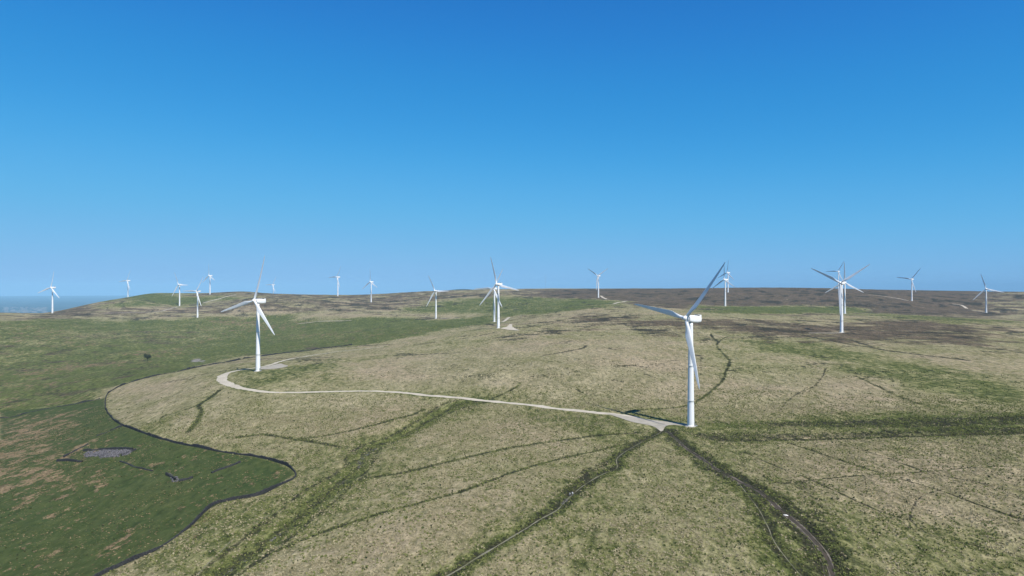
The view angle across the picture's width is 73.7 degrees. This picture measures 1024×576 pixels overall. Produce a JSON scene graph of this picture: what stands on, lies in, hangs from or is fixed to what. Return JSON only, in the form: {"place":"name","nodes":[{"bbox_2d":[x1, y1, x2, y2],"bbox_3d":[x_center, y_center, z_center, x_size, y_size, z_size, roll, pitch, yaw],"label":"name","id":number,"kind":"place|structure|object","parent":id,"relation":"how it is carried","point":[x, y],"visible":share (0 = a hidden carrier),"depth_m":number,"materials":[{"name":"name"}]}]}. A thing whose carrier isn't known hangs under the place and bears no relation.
{"place":"outdoors","nodes":[
{"label":"outdoors","id":0,"kind":"place"},
{"bbox_2d":[196,510,280,575],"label":"track","id":1,"kind":"structure","parent":0,"point":[227,544],"depth_m":227.97,"materials":[{"name":"green plant"}]},
{"bbox_2d":[216,347,684,425],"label":"gravel road","id":2,"kind":"structure","parent":0,"point":[222,379],"depth_m":490.53,"materials":[{"name":"beige gravel"}]},
{"bbox_2d":[0,287,1023,575],"bbox_3d":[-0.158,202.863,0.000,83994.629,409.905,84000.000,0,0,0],"label":"ground","id":3,"kind":"structure","parent":0,"point":[68,351],"depth_m":433.58,"materials":[{"name":"green plant"}]},
{"bbox_2d":[3,306,47,312],"bbox_3d":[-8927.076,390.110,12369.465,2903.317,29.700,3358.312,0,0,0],"label":"distant town","id":4,"kind":"object","parent":3,"relation":"on","point":[25,310],"visible":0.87,"depth_m":12044.77},
{"bbox_2d":[38,273,58,312],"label":"wind turbine","id":5,"kind":"object","parent":3,"relation":"on","point":[51,287],"visible":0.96,"depth_m":1608.54,"materials":[{"name":"grey metal"}]},
{"bbox_2d":[0,398,99,417],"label":"stone wall","id":6,"kind":"structure","parent":3,"relation":"on","point":[53,407],"depth_m":577.58,"materials":[{"name":"grey stone"}]},
{"bbox_2d":[56,458,82,461],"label":"stone wall","id":7,"kind":"structure","parent":3,"relation":"on","point":[67,459],"depth_m":375.93,"materials":[{"name":"grey stone"}]},
{"bbox_2d":[63,443,87,456],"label":"stone wall","id":8,"kind":"structure","parent":3,"relation":"on","point":[67,454],"depth_m":395.12,"materials":[{"name":"grey stone"}]},
{"bbox_2d":[83,449,132,457],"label":"stone rubble","id":9,"kind":"object","parent":3,"relation":"on","point":[106,453],"visible":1,"depth_m":379.32,"materials":[{"name":"grey stone"}]},
{"bbox_2d":[83,447,132,450],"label":"stone wall","id":10,"kind":"structure","parent":3,"relation":"on","point":[109,448],"depth_m":387.65,"materials":[{"name":"grey stone"}]},
{"bbox_2d":[119,275,129,296],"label":"wind turbine","id":11,"kind":"object","parent":3,"relation":"on","point":[127,280],"visible":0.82,"depth_m":2328.78,"materials":[{"name":"grey metal"}]},
{"bbox_2d":[119,461,153,470],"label":"stone wall","id":12,"kind":"structure","parent":3,"relation":"on","point":[135,466],"depth_m":350.44,"materials":[{"name":"grey stone"}]},
{"bbox_2d":[0,410,284,575],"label":"bracken litter","id":13,"kind":"object","parent":3,"relation":"on","point":[94,485],"visible":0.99,"depth_m":326.42,"materials":[{"name":"brown plant"}]},
{"bbox_2d":[0,413,291,575],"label":"pasture tufts","id":14,"kind":"object","parent":3,"relation":"on","point":[46,531],"visible":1,"depth_m":309.50,"materials":[{"name":"green plant"}]},
{"bbox_2d":[165,472,175,479],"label":"stone wall","id":15,"kind":"structure","parent":3,"relation":"on","point":[170,475],"depth_m":328.54,"materials":[{"name":"grey stone"}]},
{"bbox_2d":[172,275,182,305],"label":"wind turbine","id":16,"kind":"object","parent":3,"relation":"on","point":[179,290],"visible":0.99,"depth_m":1930.43,"materials":[{"name":"grey metal"}]},
{"bbox_2d":[179,476,192,481],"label":"stone wall","id":17,"kind":"structure","parent":3,"relation":"on","point":[184,479],"depth_m":320.33,"materials":[{"name":"grey stone"}]},
{"bbox_2d":[187,278,202,317],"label":"wind turbine","id":18,"kind":"object","parent":3,"relation":"on","point":[196,291],"visible":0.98,"depth_m":1564.28,"materials":[{"name":"grey metal"}]},
{"bbox_2d":[202,263,213,293],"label":"wind turbine","id":19,"kind":"object","parent":3,"relation":"on","point":[209,284],"visible":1,"depth_m":2199.41,"materials":[{"name":"grey metal"}]},
{"bbox_2d":[93,344,351,575],"bbox_3d":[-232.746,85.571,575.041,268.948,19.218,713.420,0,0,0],"label":"stone wall","id":20,"kind":"structure","parent":3,"relation":"on","point":[142,554],"depth_m":326.44,"materials":[{"name":"grey stone"}]},
{"bbox_2d":[211,461,240,472],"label":"stone wall","id":21,"kind":"structure","parent":3,"relation":"on","point":[238,462],"depth_m":332.65,"materials":[{"name":"grey stone"}]},
{"bbox_2d":[221,256,274,371],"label":"wind turbine","id":22,"kind":"object","parent":3,"relation":"on","point":[259,312],"visible":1,"depth_m":583.50,"materials":[{"name":"grey metal"}]},
{"bbox_2d":[261,364,287,368],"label":"gravel pad","id":23,"kind":"object","parent":3,"relation":"on","point":[275,366],"visible":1,"depth_m":619.08,"materials":[{"name":"beige gravel"}]},
{"bbox_2d":[329,267,340,295],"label":"wind turbine","id":24,"kind":"object","parent":3,"relation":"on","point":[337,282],"visible":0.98,"depth_m":2168.38,"materials":[{"name":"grey metal"}]},
{"bbox_2d":[365,281,376,301],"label":"wind turbine","id":25,"kind":"object","parent":3,"relation":"on","point":[371,288],"visible":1,"depth_m":2022.86,"materials":[{"name":"grey metal"}]},
{"bbox_2d":[427,277,444,318],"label":"wind turbine","id":26,"kind":"object","parent":3,"relation":"on","point":[435,291],"visible":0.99,"depth_m":1495.81,"materials":[{"name":"grey metal"}]},
{"bbox_2d":[476,269,502,321],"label":"wind turbine","id":27,"kind":"object","parent":3,"relation":"on","point":[495,294],"visible":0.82,"depth_m":1231.43,"materials":[{"name":"grey metal"}]},
{"bbox_2d":[479,257,516,327],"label":"wind turbine","id":28,"kind":"object","parent":3,"relation":"on","point":[498,305],"visible":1,"depth_m":937.81,"materials":[{"name":"grey metal"}]},
{"bbox_2d":[501,324,517,329],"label":"gravel pad","id":29,"kind":"object","parent":3,"relation":"on","point":[509,327],"visible":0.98,"depth_m":928.44,"materials":[{"name":"beige gravel"}]},
{"bbox_2d":[0,358,1023,575],"bbox_3d":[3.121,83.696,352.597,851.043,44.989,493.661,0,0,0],"label":"rushes","id":30,"kind":"object","parent":3,"relation":"on","point":[719,463],"visible":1,"depth_m":315.94,"materials":[{"name":"green plant"}]},
{"bbox_2d":[446,433,658,575],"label":"footpath","id":31,"kind":"structure","parent":3,"relation":"on","point":[528,526],"depth_m":221.54,"materials":[{"name":"brown soil"}]},
{"bbox_2d":[104,384,1023,575],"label":"green tussocks","id":32,"kind":"object","parent":3,"relation":"on","point":[733,484],"visible":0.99,"depth_m":280.31,"materials":[{"name":"green plant"}]},
{"bbox_2d":[107,398,1023,575],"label":"straw tussocks","id":33,"kind":"object","parent":3,"relation":"on","point":[976,518],"visible":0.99,"depth_m":264.61,"materials":[{"name":"beige plant"}]},
{"bbox_2d":[588,268,607,297],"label":"wind turbine","id":34,"kind":"object","parent":3,"relation":"on","point":[598,276],"visible":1,"depth_m":1873.15,"materials":[{"name":"grey metal"}]},
{"bbox_2d":[607,413,686,430],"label":"gravel pad","id":35,"kind":"object","parent":3,"relation":"on","point":[660,425],"visible":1,"depth_m":392.26,"materials":[{"name":"beige gravel"}]},
{"bbox_2d":[635,263,724,426],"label":"wind turbine","id":36,"kind":"object","parent":3,"relation":"on","point":[689,319],"visible":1,"depth_m":380.40,"materials":[{"name":"paint"}]},
{"bbox_2d":[712,270,734,305],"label":"wind turbine","id":37,"kind":"object","parent":3,"relation":"on","point":[726,280],"visible":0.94,"depth_m":1550.49,"materials":[{"name":"grey metal"}]},
{"bbox_2d":[718,267,732,291],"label":"wind turbine","id":38,"kind":"object","parent":3,"relation":"on","point":[728,273],"visible":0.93,"depth_m":2088.84,"materials":[{"name":"grey metal"}]},
{"bbox_2d":[740,485,800,575],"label":"footpath","id":39,"kind":"structure","parent":3,"relation":"on","point":[770,532],"depth_m":212.93,"materials":[{"name":"brown soil"}]},
{"bbox_2d":[826,263,842,289],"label":"wind turbine","id":40,"kind":"object","parent":3,"relation":"on","point":[838,271],"visible":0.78,"depth_m":2258.51,"materials":[{"name":"grey metal"}]},
{"bbox_2d":[811,264,869,332],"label":"wind turbine","id":41,"kind":"object","parent":3,"relation":"on","point":[840,290],"visible":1,"depth_m":828.37,"materials":[{"name":"grey metal"}]},
{"bbox_2d":[825,263,861,313],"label":"wind turbine","id":42,"kind":"object","parent":3,"relation":"on","point":[844,291],"visible":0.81,"depth_m":1320.60,"materials":[{"name":"grey metal"}]},
{"bbox_2d":[897,269,919,300],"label":"wind turbine","id":43,"kind":"object","parent":3,"relation":"on","point":[911,285],"visible":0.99,"depth_m":1894.74,"materials":[{"name":"grey metal"}]},
{"bbox_2d":[973,275,1000,312],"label":"wind turbine","id":44,"kind":"object","parent":3,"relation":"on","point":[986,295],"visible":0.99,"depth_m":1733.75,"materials":[{"name":"grey metal"}]},
{"bbox_2d":[0,0,1023,295],"label":"sky","id":45,"kind":"structure","parent":0,"point":[396,145],"materials":[{"name":"blue"}]},
{"bbox_2d":[667,432,834,575],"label":"dirt track","id":46,"kind":"structure","parent":0,"point":[825,556],"depth_m":225.18,"materials":[{"name":"brown soil"}]},
{"bbox_2d":[670,436,830,575],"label":"wheel rut","id":47,"kind":"structure","parent":46,"relation":"on","point":[785,516],"depth_m":218.41,"materials":[{"name":"brown soil"}]},
{"bbox_2d":[668,431,835,574],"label":"wheel rut","id":48,"kind":"structure","parent":46,"relation":"on","point":[787,513],"depth_m":219.32,"materials":[{"name":"brown soil"}]}
]}

